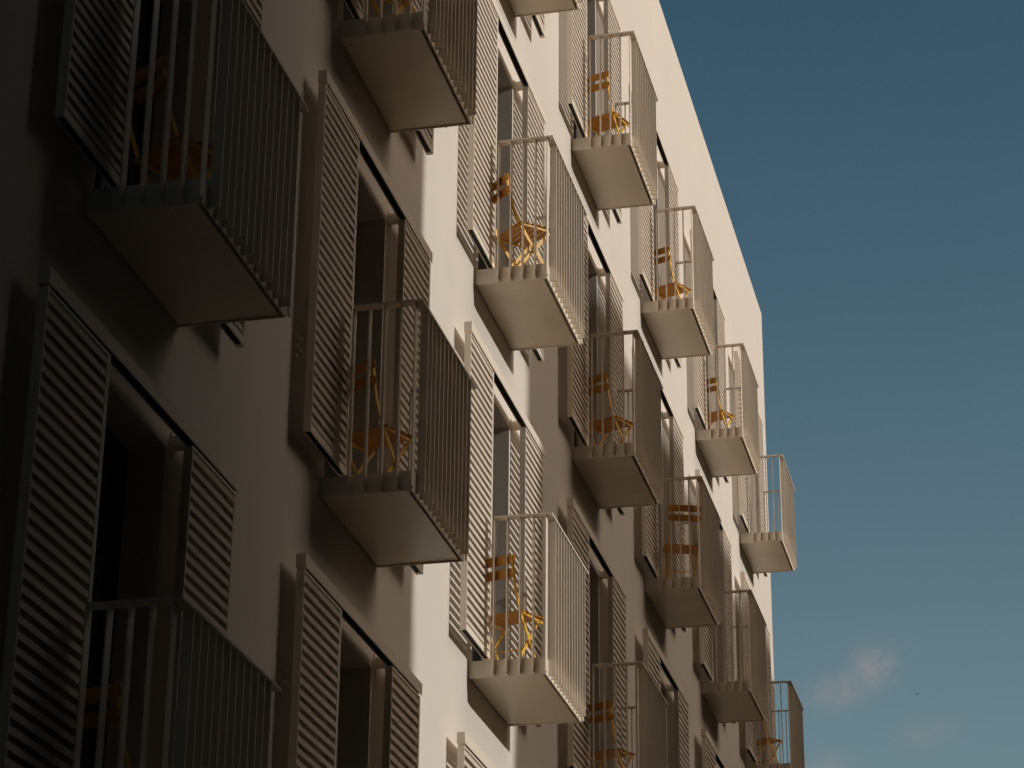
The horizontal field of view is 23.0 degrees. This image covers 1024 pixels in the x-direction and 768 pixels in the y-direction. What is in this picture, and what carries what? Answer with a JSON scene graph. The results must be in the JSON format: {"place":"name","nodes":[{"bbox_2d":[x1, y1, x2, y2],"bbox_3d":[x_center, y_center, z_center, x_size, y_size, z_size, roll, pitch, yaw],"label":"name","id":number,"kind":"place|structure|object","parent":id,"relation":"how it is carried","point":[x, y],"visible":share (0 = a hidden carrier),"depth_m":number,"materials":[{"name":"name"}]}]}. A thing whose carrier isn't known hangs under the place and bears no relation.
{"place":"outdoors","nodes":[
{"label":"outdoors","id":0,"kind":"place"},
{"bbox_2d":[659,0,1023,767],"label":"sky","id":1,"kind":"structure","parent":0,"point":[867,156],"materials":[{"name":"blue"}]},
{"label":"ground","id":2,"kind":"structure","parent":0,"visible":0},
{"bbox_2d":[0,0,804,767],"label":"apartment building","id":3,"kind":"structure","parent":2,"relation":"on","point":[214,552],"depth_m":14.84,"materials":[{"name":"white paint"}]},
{"bbox_2d":[45,428,127,767],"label":"window","id":4,"kind":"structure","parent":3,"relation":"in","point":[115,455],"depth_m":11.50,"materials":[{"name":"black glass"}]},
{"bbox_2d":[64,682,131,767],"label":"folding chair","id":5,"kind":"object","parent":3,"relation":"on","point":[92,696],"visible":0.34,"depth_m":10.22,"materials":[{"name":"brown paint"}]},
{"bbox_2d":[94,0,161,188],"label":"window","id":6,"kind":"structure","parent":3,"relation":"in","point":[146,8],"depth_m":12.50,"materials":[{"name":"black glass"}]},
{"bbox_2d":[130,56,212,183],"bbox_3d":[-1.549,-1.040,11.528,0.426,0.779,0.360,22,-32,-40],"label":"folding chair","id":7,"kind":"object","parent":3,"relation":"on","point":[141,76],"visible":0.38,"depth_m":11.52,"materials":[{"name":"brown paint"}]},
{"bbox_2d":[336,669,340,767],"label":"window","id":8,"kind":"structure","parent":3,"relation":"in","point":[340,669],"depth_m":14.80,"materials":[{"name":"black glass"}]},
{"bbox_2d":[324,223,357,476],"bbox_3d":[-1.152,-0.215,15.221,0.070,2.231,1.056,-5,-24,12],"label":"window","id":9,"kind":"structure","parent":3,"relation":"in","point":[328,471],"depth_m":15.19,"materials":[{"name":"black glass"}]},
{"bbox_2d":[343,2,353,20],"bbox_3d":[-1.073,-2.860,16.670,0.020,2.117,0.429,-5,-24,12],"label":"window","id":10,"kind":"structure","parent":3,"relation":"in","point":[347,15],"depth_m":16.41,"materials":[{"name":"black glass"}]},
{"bbox_2d":[351,359,416,474],"bbox_3d":[-0.810,0.309,14.565,0.360,0.779,0.425,-15,-28,31],"label":"folding chair","id":11,"kind":"object","parent":3,"relation":"on","point":[374,433],"visible":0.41,"depth_m":14.53,"materials":[{"name":"brown paint"}]},
{"bbox_2d":[370,0,416,15],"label":"folding chair","id":12,"kind":"object","parent":3,"relation":"on","point":[403,6],"visible":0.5,"depth_m":15.74,"materials":[{"name":"brown paint"}]},
{"bbox_2d":[472,646,481,660],"bbox_3d":[-0.365,1.165,18.326,0.070,2.231,1.056,-5,-24,12],"label":"window","id":13,"kind":"structure","parent":3,"relation":"in","point":[475,655],"depth_m":18.43,"materials":[{"name":"black glass"}]},
{"bbox_2d":[478,251,487,269],"bbox_3d":[-0.339,-1.579,19.539,0.070,2.231,1.056,-5,-24,12],"label":"window","id":14,"kind":"structure","parent":3,"relation":"in","point":[481,265],"depth_m":19.71,"materials":[{"name":"black glass"}]},
{"bbox_2d":[482,554,544,659],"bbox_3d":[-0.025,1.636,17.549,0.360,0.779,0.425,-13,-27,27],"label":"folding chair","id":15,"kind":"object","parent":3,"relation":"on","point":[513,618],"visible":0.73,"depth_m":17.50,"materials":[{"name":"brown paint"}]},
{"bbox_2d":[491,173,549,265],"bbox_3d":[0.050,-1.115,18.745,0.425,0.779,0.360,15,-28,-30],"label":"folding chair","id":16,"kind":"object","parent":3,"relation":"on","point":[504,192],"visible":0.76,"depth_m":18.72,"materials":[{"name":"brown paint"}]},
{"bbox_2d":[573,119,576,138],"bbox_3d":[0.473,-2.964,23.866,0.070,2.231,1.056,-5,-24,12],"label":"window","id":17,"kind":"structure","parent":3,"relation":"in","point":[574,124],"depth_m":24.14,"materials":[{"name":"black glass"}]},
{"bbox_2d":[574,430,577,446],"bbox_3d":[0.448,-0.199,22.644,0.070,2.231,1.056,-5,-24,12],"label":"window","id":18,"kind":"structure","parent":3,"relation":"in","point":[575,435],"depth_m":22.84,"materials":[{"name":"black glass"}]},
{"bbox_2d":[587,71,629,136],"bbox_3d":[0.844,-2.423,23.246,0.360,0.779,0.425,-13,-27,27],"label":"folding chair","id":19,"kind":"object","parent":3,"relation":"on","point":[605,118],"visible":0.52,"depth_m":23.22,"materials":[{"name":"brown paint"}]},
{"bbox_2d":[588,701,635,767],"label":"folding chair","id":20,"kind":"object","parent":3,"relation":"on","point":[610,753],"visible":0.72,"depth_m":20.70,"materials":[{"name":"brown paint"}]},
{"bbox_2d":[589,372,635,444],"bbox_3d":[0.825,0.354,22.052,0.360,0.779,0.425,-17,-29,34],"label":"folding chair","id":21,"kind":"object","parent":3,"relation":"on","point":[618,424],"visible":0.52,"depth_m":22.02,"materials":[{"name":"brown paint"}]},
{"bbox_2d":[654,246,691,300],"bbox_3d":[1.635,-0.990,26.471,0.360,0.779,0.425,-16,-29,33],"label":"folding chair","id":22,"kind":"object","parent":3,"relation":"on","point":[671,290],"visible":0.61,"depth_m":26.44,"materials":[{"name":"brown paint"}]},
{"bbox_2d":[663,504,700,577],"bbox_3d":[1.680,1.634,24.929,0.360,0.779,0.425,3,-24,-5],"label":"folding chair","id":23,"kind":"object","parent":3,"relation":"on","point":[676,547],"visible":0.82,"depth_m":24.88,"materials":[{"name":"brown paint"}]},
{"bbox_2d":[697,377,733,429],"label":"folding chair","id":24,"kind":"object","parent":3,"relation":"on","point":[714,415],"visible":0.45,"depth_m":29.51,"materials":[{"name":"brown paint"}]},
{"bbox_2d":[753,721,781,764],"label":"folding chair","id":25,"kind":"object","parent":3,"relation":"on","point":[770,741],"visible":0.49,"depth_m":31.22,"materials":[{"name":"brown paint"}]}
]}

